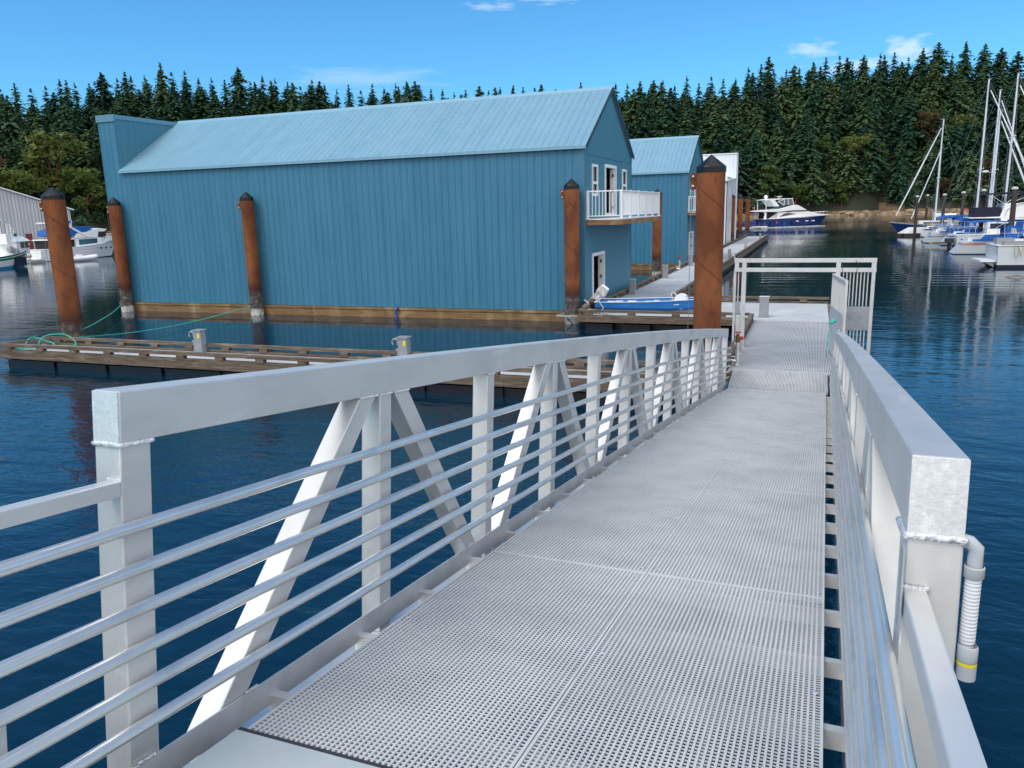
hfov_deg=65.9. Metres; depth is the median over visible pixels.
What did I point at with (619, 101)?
conifer
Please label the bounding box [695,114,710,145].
conifer
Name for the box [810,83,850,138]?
conifer
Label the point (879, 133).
conifer
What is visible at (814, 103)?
conifer
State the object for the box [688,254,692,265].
dock pedestal
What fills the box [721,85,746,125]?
conifer
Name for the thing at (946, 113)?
conifer
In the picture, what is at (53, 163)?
conifer
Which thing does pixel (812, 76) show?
conifer
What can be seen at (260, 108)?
conifer
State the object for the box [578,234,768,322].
dock
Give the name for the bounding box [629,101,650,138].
conifer
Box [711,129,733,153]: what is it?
conifer
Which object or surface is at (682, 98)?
conifer
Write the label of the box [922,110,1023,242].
sailboat
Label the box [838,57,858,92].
conifer
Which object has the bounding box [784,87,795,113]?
conifer
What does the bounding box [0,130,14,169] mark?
conifer
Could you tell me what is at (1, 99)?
conifer
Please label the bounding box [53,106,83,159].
conifer
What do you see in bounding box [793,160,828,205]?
conifer
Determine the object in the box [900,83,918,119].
conifer
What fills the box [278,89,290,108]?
conifer
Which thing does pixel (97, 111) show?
conifer
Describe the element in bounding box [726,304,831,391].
landing dock
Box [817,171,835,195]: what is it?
broadleaf tree
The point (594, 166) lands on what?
window
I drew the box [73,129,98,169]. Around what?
conifer
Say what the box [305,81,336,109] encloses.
conifer
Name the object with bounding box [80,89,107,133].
conifer
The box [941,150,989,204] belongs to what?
conifer
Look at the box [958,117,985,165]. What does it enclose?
conifer
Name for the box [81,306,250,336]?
mooring rope
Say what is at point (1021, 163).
conifer
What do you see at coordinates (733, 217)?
steel pile
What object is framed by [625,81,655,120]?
conifer
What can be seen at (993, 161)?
sailboat
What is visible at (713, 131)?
conifer
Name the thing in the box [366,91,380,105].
conifer
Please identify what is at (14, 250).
fishing boat
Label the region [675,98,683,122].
conifer
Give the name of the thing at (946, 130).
conifer
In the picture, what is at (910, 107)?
conifer
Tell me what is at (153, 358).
finger dock
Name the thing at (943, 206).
timber pile
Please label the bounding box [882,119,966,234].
sailboat
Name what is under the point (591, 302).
fuel bulb
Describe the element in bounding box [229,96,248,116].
conifer
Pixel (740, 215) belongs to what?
steel pile
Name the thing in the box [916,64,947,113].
conifer
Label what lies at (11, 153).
broadleaf tree
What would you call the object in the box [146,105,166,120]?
conifer
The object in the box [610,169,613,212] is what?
door
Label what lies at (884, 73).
conifer
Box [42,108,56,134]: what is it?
conifer
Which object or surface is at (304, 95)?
conifer
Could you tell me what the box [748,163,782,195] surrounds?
broadleaf tree
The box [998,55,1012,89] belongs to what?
conifer
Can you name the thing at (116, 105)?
conifer
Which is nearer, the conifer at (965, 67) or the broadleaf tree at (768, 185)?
the broadleaf tree at (768, 185)
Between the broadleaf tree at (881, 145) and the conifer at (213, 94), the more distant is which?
the conifer at (213, 94)
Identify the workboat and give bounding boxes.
[944,221,1016,246]
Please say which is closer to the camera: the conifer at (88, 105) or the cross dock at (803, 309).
the cross dock at (803, 309)
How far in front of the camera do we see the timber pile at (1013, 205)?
64.04 m
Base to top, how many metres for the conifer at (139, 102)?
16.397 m
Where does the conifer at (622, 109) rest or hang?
on the hills
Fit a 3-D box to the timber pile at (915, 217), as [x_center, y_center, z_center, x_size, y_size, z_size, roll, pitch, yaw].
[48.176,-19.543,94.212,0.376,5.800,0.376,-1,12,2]
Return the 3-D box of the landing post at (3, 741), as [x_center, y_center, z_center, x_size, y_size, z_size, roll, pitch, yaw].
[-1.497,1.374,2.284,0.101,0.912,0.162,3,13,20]
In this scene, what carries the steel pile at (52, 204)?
in the water
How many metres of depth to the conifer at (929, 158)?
267.36 m
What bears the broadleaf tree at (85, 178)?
on the hills
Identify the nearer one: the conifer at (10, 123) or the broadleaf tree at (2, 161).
the broadleaf tree at (2, 161)
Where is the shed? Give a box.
[0,187,73,248]
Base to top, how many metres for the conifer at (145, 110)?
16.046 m
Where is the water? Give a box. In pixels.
[0,213,1023,767]
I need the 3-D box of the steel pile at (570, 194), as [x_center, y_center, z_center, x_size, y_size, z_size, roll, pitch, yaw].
[2.244,-4.349,29.656,0.579,6.550,0.636,-12,16,-39]
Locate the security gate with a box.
[732,258,876,353]
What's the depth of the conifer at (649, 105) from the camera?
289.51 m
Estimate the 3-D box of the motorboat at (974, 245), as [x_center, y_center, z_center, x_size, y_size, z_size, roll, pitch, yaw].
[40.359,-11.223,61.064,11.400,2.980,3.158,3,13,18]
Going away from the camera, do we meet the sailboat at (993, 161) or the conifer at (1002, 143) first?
the sailboat at (993, 161)
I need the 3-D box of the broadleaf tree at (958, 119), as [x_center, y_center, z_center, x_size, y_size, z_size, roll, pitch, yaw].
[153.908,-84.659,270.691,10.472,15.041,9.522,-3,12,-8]
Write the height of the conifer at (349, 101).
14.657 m
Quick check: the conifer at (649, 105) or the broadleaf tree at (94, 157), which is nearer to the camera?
the broadleaf tree at (94, 157)
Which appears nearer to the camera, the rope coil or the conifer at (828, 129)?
the rope coil
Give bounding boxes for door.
[598,255,601,297]
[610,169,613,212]
[729,222,730,241]
[828,273,848,353]
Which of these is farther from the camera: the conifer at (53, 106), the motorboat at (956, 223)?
the conifer at (53, 106)
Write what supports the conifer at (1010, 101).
on the hills
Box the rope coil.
[1014,245,1023,257]
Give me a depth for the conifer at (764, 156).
252.17 m
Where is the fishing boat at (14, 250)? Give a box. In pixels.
[0,219,30,269]
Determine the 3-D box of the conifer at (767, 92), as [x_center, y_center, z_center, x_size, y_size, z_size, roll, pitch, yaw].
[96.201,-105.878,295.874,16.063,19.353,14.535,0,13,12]
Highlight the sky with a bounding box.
[0,0,1023,117]
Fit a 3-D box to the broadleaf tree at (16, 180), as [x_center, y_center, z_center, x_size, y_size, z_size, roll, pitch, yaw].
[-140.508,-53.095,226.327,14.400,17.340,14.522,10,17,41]
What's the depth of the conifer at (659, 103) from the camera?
300.52 m
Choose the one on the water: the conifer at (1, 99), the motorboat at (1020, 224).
the motorboat at (1020, 224)
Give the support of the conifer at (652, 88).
on the hills
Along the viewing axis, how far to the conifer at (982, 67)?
298.64 m
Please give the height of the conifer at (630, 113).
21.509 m
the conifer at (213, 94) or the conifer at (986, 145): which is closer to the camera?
the conifer at (986, 145)
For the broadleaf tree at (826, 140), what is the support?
on the hills
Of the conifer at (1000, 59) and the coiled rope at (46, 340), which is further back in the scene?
the conifer at (1000, 59)
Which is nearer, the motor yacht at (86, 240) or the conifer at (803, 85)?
the motor yacht at (86, 240)
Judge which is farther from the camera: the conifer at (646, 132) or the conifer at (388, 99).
the conifer at (388, 99)
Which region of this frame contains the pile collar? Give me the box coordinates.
[556,313,579,323]
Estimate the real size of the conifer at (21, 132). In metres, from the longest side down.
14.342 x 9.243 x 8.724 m
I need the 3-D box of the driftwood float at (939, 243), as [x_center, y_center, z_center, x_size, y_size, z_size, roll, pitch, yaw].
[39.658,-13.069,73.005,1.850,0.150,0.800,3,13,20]
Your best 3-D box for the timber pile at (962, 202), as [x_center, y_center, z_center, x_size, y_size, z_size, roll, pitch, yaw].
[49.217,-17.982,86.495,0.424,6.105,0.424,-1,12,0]
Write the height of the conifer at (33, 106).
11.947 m
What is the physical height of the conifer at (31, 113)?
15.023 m
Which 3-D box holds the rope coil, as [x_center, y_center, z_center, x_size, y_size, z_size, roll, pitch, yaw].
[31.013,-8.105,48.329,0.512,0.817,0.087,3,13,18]
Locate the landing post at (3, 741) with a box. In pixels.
[0,725,7,755]
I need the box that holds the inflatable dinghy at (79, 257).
[74,254,97,260]
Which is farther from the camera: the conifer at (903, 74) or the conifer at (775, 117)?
the conifer at (903, 74)
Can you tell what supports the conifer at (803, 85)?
on the hills
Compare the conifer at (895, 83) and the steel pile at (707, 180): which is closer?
the steel pile at (707, 180)
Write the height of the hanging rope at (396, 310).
0.647 m
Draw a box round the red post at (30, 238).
[25,233,33,248]
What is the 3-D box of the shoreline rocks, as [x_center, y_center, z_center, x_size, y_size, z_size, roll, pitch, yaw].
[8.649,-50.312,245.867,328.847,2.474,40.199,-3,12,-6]
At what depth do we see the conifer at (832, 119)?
277.35 m
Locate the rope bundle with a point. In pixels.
(832, 321)
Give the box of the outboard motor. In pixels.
[581,284,608,308]
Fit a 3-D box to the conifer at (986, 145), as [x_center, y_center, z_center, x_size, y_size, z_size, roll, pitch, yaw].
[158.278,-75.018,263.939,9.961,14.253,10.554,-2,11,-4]
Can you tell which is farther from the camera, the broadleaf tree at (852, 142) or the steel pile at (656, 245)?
the broadleaf tree at (852, 142)
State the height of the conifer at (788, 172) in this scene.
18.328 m
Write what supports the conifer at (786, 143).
on the hills
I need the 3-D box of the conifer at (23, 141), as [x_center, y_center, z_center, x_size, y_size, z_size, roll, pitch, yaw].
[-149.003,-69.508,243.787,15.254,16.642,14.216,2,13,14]
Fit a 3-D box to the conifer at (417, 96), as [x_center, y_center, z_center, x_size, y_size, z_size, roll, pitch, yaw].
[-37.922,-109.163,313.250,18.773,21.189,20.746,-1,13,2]
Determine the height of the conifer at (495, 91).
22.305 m
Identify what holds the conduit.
attached to the gangway
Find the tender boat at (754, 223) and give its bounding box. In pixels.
[742,220,758,227]
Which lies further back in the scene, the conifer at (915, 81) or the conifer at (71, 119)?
the conifer at (915, 81)
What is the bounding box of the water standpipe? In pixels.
[729,331,743,365]
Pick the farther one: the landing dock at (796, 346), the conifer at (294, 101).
the conifer at (294, 101)
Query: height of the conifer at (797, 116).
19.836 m
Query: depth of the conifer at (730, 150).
258.31 m
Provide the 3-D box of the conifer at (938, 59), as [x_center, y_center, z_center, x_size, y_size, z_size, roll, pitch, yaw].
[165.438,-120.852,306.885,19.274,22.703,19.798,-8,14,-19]
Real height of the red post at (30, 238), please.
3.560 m
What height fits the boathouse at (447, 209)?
9.390 m
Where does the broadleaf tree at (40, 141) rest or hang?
on the hills
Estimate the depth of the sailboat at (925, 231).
91.81 m
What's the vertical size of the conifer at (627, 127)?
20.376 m
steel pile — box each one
[38,187,84,342]
[106,197,134,311]
[237,192,263,315]
[561,178,579,314]
[650,189,661,275]
[688,154,726,387]
[731,194,735,240]
[736,195,742,237]
[744,196,750,235]
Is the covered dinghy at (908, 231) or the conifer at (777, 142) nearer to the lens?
the covered dinghy at (908, 231)
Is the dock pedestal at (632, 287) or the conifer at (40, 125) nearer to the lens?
the dock pedestal at (632, 287)
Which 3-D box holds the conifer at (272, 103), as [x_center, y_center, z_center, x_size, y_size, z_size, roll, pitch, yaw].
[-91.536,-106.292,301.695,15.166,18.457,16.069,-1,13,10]
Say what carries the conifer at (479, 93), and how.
on the hills
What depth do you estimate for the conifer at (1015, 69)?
295.92 m
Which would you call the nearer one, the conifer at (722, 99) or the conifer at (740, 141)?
the conifer at (740, 141)
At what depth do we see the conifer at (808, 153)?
260.67 m
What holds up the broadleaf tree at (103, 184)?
on the hills
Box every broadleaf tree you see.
[0,155,6,187]
[0,167,48,195]
[3,142,49,193]
[18,130,87,195]
[55,167,106,219]
[84,148,104,182]
[90,178,107,205]
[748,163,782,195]
[786,183,808,204]
[812,135,831,159]
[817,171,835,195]
[834,183,848,206]
[840,133,874,162]
[863,142,889,167]
[906,98,933,119]
[912,111,939,150]
[935,177,955,197]
[947,114,977,144]
[972,158,992,183]
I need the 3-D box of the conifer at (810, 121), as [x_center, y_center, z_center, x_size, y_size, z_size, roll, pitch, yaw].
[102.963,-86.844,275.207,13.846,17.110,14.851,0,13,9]
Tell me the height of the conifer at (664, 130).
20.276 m
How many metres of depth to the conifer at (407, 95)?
297.53 m
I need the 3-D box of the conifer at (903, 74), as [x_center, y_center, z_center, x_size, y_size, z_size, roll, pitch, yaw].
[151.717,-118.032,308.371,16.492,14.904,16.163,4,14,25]
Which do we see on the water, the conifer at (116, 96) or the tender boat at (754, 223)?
the tender boat at (754, 223)
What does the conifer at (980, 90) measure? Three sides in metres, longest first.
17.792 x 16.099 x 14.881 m
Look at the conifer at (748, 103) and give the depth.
293.97 m
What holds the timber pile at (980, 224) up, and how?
in the water
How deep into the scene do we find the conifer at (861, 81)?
303.19 m
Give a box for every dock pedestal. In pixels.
[629,279,635,294]
[662,265,667,277]
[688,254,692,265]
[758,296,769,317]
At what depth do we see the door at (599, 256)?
32.51 m
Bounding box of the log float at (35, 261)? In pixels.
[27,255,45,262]
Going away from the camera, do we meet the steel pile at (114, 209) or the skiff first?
the skiff
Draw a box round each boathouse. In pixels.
[95,86,659,321]
[629,135,702,269]
[702,153,738,243]
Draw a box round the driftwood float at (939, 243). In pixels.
[929,242,951,243]
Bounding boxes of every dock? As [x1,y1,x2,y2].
[0,336,711,405]
[577,295,828,332]
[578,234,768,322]
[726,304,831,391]
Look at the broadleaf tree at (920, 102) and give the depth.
283.93 m
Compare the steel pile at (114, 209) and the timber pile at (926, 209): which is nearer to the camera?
the steel pile at (114, 209)
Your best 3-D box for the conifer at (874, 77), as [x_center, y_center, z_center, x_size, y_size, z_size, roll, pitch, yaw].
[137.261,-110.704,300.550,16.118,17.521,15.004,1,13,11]
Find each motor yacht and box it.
[27,220,112,261]
[750,191,826,227]
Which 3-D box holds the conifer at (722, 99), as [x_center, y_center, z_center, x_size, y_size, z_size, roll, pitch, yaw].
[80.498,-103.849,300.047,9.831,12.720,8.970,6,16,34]
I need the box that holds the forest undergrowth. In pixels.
[0,48,1023,226]
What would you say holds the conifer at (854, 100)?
on the hills
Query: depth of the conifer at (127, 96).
285.63 m
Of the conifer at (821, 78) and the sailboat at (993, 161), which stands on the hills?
the conifer at (821, 78)
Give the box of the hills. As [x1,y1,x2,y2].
[40,97,1023,235]
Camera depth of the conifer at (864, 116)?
276.39 m
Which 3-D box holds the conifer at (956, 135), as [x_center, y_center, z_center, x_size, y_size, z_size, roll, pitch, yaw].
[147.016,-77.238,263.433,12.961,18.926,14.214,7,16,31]
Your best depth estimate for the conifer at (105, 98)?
281.47 m
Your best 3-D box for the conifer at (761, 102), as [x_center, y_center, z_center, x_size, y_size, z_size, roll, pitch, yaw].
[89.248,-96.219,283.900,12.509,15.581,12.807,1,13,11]
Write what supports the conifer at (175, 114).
on the hills
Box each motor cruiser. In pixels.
[963,191,1023,231]
[971,238,1023,267]
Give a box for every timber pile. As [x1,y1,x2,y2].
[913,195,918,236]
[924,194,928,219]
[940,194,946,223]
[958,191,965,224]
[978,189,986,231]
[1008,187,1018,225]
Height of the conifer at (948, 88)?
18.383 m
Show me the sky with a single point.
(457, 46)
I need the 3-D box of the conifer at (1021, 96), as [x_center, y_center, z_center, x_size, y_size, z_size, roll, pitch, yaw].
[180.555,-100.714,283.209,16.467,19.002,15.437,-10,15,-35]
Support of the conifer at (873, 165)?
on the hills
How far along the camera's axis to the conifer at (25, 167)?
232.50 m
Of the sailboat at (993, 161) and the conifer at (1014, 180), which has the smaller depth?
the sailboat at (993, 161)
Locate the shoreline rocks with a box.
[106,208,965,235]
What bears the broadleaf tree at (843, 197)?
on the hills
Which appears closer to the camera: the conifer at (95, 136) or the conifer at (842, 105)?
the conifer at (95, 136)
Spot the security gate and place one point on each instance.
(848, 317)
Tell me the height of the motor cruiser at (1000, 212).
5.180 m
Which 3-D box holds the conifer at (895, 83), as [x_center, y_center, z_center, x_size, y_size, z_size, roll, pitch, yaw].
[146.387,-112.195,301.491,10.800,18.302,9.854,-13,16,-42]
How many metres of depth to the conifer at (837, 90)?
289.76 m
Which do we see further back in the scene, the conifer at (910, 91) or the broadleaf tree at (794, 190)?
the conifer at (910, 91)
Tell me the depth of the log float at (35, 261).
86.65 m
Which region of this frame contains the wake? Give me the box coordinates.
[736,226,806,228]
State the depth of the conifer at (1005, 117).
271.15 m
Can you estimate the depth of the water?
14.31 m
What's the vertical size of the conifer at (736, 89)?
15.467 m
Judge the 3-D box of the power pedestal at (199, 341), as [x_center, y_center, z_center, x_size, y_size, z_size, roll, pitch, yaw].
[-9.129,-1.252,22.914,0.499,0.670,0.280,3,13,20]
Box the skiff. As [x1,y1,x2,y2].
[594,292,693,310]
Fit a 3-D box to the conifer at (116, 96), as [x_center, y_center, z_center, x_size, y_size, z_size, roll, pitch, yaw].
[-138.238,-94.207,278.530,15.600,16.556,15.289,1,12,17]
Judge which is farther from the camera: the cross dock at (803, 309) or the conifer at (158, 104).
the conifer at (158, 104)
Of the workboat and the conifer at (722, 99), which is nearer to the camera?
the workboat
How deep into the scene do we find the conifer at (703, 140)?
264.54 m
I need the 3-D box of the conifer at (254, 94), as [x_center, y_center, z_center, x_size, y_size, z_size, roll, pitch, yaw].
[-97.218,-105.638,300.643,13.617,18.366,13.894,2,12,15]
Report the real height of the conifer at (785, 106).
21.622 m
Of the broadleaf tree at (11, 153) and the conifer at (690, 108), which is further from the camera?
the conifer at (690, 108)
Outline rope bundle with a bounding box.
[826,319,835,357]
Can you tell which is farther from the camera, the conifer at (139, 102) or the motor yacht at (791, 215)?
the conifer at (139, 102)
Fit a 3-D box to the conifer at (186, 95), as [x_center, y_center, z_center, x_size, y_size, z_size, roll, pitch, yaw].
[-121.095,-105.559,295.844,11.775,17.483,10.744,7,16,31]
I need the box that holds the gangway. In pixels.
[0,329,987,767]
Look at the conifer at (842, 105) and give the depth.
284.20 m
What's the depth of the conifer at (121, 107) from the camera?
262.06 m
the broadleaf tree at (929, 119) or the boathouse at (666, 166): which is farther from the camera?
the broadleaf tree at (929, 119)
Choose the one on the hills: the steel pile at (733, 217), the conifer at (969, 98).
the conifer at (969, 98)
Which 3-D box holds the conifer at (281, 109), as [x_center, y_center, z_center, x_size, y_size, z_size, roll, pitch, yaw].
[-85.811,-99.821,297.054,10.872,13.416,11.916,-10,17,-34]
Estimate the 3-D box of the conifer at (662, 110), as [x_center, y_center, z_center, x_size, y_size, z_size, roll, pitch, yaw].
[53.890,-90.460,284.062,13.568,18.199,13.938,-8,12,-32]
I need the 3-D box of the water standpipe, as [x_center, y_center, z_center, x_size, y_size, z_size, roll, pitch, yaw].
[5.366,-0.844,18.957,0.359,0.826,0.170,3,13,20]
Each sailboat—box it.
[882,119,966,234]
[920,219,954,236]
[921,77,1023,240]
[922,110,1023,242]
[934,89,1023,230]
[937,72,1023,244]
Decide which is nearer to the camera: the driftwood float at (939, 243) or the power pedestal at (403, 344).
the power pedestal at (403, 344)
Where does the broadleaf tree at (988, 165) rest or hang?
on the hills
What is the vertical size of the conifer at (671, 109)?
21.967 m
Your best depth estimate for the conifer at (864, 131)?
270.11 m
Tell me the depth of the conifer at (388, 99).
307.87 m
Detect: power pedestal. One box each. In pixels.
[188,329,206,351]
[391,336,411,355]
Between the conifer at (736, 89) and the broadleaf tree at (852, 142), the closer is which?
the broadleaf tree at (852, 142)
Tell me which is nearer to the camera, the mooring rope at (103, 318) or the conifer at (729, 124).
the mooring rope at (103, 318)
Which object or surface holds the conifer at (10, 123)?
on the hills
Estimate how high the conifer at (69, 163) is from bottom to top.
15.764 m
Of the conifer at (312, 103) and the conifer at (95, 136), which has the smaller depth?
the conifer at (95, 136)
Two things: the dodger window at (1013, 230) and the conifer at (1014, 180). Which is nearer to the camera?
the dodger window at (1013, 230)
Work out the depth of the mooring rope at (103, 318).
32.70 m
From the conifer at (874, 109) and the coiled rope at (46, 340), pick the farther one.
the conifer at (874, 109)
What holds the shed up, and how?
on the water
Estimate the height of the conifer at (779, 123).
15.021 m
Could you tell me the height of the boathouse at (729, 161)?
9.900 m
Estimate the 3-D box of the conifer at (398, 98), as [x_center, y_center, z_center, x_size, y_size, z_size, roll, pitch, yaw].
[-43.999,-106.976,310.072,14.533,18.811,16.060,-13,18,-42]
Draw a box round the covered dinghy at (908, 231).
[899,227,926,235]
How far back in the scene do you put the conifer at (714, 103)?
282.39 m
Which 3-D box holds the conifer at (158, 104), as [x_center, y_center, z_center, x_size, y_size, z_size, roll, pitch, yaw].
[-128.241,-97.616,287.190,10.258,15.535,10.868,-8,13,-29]
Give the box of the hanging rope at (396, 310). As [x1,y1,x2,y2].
[395,305,398,317]
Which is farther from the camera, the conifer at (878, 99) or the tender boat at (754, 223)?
the conifer at (878, 99)
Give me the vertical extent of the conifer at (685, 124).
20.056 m
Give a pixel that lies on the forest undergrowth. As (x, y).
(98, 215)
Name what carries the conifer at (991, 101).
on the hills
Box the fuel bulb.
[589,299,595,304]
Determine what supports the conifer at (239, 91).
on the hills
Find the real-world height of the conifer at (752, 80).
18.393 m
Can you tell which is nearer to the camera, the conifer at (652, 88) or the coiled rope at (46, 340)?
the coiled rope at (46, 340)
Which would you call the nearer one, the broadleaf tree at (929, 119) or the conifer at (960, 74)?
the broadleaf tree at (929, 119)
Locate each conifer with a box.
[0,94,18,121]
[0,95,32,148]
[0,105,23,139]
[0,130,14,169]
[6,131,47,171]
[11,127,26,160]
[12,153,49,197]
[24,105,41,124]
[24,107,50,136]
[28,110,51,134]
[39,92,61,129]
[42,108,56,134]
[47,125,81,175]
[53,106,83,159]
[54,80,88,133]
[54,152,77,191]
[57,105,91,145]
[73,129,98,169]
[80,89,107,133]
[81,88,93,128]
[83,72,119,118]
[87,106,105,142]
[89,113,100,154]
[105,92,132,116]
[110,98,126,115]
[112,72,136,115]
[114,103,127,115]
[127,89,156,117]
[139,104,150,117]
[142,79,154,112]
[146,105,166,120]
[151,62,175,115]
[152,94,166,119]
[160,97,191,121]
[162,84,193,120]
[179,79,196,118]
[187,87,214,119]
[189,86,208,119]
[204,95,230,118]
[207,88,231,114]
[222,67,253,116]
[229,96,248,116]
[245,82,263,112]
[246,88,274,115]
[265,81,279,113]
[274,101,287,112]
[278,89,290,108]
[283,82,306,112]
[300,84,323,110]
[301,92,307,107]
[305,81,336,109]
[344,97,354,107]
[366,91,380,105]
[379,91,393,104]
[391,87,403,103]
[400,81,412,102]
[410,81,427,101]
[473,86,483,96]
[491,87,499,95]
[618,97,628,111]
[619,99,626,118]
[620,89,654,138]
[623,117,633,138]
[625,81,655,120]
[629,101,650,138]
[633,116,655,138]
[642,91,658,124]
[646,79,658,107]
[647,82,668,122]
[649,112,677,137]
[652,106,675,136]
[655,88,682,134]
[669,112,697,136]
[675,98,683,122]
[679,92,687,112]
[683,94,699,132]
[690,91,741,136]
[693,101,702,127]
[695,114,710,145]
[695,126,712,153]
[697,88,711,114]
[698,110,734,153]
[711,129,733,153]
[719,94,727,113]
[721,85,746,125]
[721,109,734,146]
[724,83,743,104]
[727,145,741,166]
[729,121,749,156]
[730,96,748,133]
[732,146,759,205]
[740,78,755,123]
[741,130,771,167]
[741,133,777,189]
[742,73,760,109]
[742,104,769,147]
[742,146,786,198]
[744,94,773,133]
[749,117,769,151]
[756,57,777,101]
[756,74,778,120]
[765,98,790,144]
[766,76,794,130]
[766,117,785,151]
[767,124,789,167]
[772,145,806,200]
[775,135,802,179]
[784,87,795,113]
[785,88,812,140]
[786,64,802,105]
[789,114,826,165]
[790,62,825,112]
[790,109,824,153]
[793,129,832,183]
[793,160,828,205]
[796,70,810,102]
[802,84,830,133]
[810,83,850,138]
[815,66,826,97]
[817,109,843,150]
[818,121,845,167]
[822,77,840,97]
[822,142,858,192]
[828,77,849,126]
[831,148,871,195]
[834,91,856,141]
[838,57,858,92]
[840,98,891,154]
[841,80,863,104]
[845,88,862,126]
[851,55,871,100]
[851,124,870,163]
[855,127,893,183]
[859,69,893,114]
[866,76,889,124]
[869,101,886,137]
[871,55,893,102]
[876,125,893,159]
[880,155,918,203]
[881,100,904,131]
[881,107,904,148]
[885,66,906,109]
[887,96,930,148]
[888,62,910,93]
[888,141,912,175]
[892,121,919,164]
[893,67,925,104]
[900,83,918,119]
[907,82,939,132]
[909,51,930,92]
[909,138,945,179]
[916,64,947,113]
[918,152,951,192]
[924,42,954,96]
[924,63,952,105]
[928,108,953,144]
[931,81,975,132]
[932,116,951,163]
[934,123,968,179]
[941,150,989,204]
[944,41,980,96]
[944,69,972,101]
[957,84,982,122]
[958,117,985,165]
[966,100,991,151]
[970,44,998,91]
[972,74,990,110]
[975,71,1006,116]
[977,117,1019,167]
[977,137,998,175]
[978,85,1002,133]
[982,85,1022,136]
[985,162,1023,203]
[989,47,1012,83]
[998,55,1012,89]
[1000,76,1023,121]
[1000,107,1021,145]
[1005,102,1023,150]
[1005,143,1023,175]
[1006,51,1023,90]
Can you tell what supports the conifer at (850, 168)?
on the hills
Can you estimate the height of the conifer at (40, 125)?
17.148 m
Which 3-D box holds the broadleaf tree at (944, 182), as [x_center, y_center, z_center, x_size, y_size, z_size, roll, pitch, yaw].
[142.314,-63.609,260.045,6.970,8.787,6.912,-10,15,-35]
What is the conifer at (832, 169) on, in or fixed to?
on the hills
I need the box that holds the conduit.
[896,534,985,682]
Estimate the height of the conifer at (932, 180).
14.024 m
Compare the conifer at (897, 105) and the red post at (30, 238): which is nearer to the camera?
the red post at (30, 238)
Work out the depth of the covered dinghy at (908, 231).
95.72 m
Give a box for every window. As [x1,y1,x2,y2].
[592,164,597,195]
[622,169,626,189]
[1011,228,1017,233]
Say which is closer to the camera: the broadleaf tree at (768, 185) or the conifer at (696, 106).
the broadleaf tree at (768, 185)
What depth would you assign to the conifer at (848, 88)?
299.18 m
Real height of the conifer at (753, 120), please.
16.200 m
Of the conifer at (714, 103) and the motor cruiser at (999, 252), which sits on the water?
the motor cruiser at (999, 252)
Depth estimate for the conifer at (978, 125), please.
271.75 m
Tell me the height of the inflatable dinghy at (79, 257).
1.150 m
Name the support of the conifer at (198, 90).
on the hills
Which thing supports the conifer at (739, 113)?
on the hills
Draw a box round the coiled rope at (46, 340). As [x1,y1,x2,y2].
[17,333,76,349]
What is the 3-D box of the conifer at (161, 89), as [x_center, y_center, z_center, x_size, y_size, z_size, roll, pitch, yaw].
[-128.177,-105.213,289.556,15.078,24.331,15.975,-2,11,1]
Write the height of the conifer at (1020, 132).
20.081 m
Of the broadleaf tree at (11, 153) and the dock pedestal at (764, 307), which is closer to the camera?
the dock pedestal at (764, 307)
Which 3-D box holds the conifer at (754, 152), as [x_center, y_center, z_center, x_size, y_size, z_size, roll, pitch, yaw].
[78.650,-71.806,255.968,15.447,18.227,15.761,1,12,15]
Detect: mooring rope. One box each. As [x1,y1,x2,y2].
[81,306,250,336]
[84,304,121,328]
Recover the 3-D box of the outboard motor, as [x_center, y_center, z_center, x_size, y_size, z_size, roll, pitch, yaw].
[3.127,-3.265,29.850,1.078,1.008,0.262,2,13,17]
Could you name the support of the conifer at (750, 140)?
on the hills
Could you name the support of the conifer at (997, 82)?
on the hills
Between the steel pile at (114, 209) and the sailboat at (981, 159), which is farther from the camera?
the sailboat at (981, 159)
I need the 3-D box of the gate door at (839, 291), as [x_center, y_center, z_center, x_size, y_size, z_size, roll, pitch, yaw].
[7.946,-1.637,19.363,0.190,1.970,2.116,1,13,13]
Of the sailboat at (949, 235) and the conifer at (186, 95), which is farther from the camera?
the conifer at (186, 95)
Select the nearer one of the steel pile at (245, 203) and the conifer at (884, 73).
the steel pile at (245, 203)
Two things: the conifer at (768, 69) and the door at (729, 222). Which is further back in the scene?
the conifer at (768, 69)
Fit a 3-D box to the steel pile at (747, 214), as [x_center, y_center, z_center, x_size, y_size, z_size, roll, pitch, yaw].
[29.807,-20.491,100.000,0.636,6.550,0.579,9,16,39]
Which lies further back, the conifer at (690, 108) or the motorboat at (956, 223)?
the conifer at (690, 108)
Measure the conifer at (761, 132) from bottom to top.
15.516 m
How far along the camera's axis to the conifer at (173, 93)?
283.82 m
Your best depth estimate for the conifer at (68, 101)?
272.44 m
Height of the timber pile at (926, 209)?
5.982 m
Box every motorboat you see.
[948,220,1023,253]
[954,213,983,224]
[1015,221,1023,232]
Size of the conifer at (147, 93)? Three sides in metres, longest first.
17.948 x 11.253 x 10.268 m
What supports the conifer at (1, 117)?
on the hills
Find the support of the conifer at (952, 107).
on the hills
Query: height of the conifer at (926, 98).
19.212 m
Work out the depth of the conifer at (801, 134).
266.06 m
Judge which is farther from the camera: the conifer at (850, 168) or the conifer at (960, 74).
the conifer at (960, 74)
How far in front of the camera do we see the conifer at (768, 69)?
299.26 m
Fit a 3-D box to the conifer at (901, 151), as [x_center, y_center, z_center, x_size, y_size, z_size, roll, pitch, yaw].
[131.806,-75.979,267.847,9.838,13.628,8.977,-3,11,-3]
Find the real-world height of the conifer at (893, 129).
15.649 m
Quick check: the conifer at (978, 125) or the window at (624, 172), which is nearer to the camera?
the window at (624, 172)
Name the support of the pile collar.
attached to the steel pile at (570, 194)

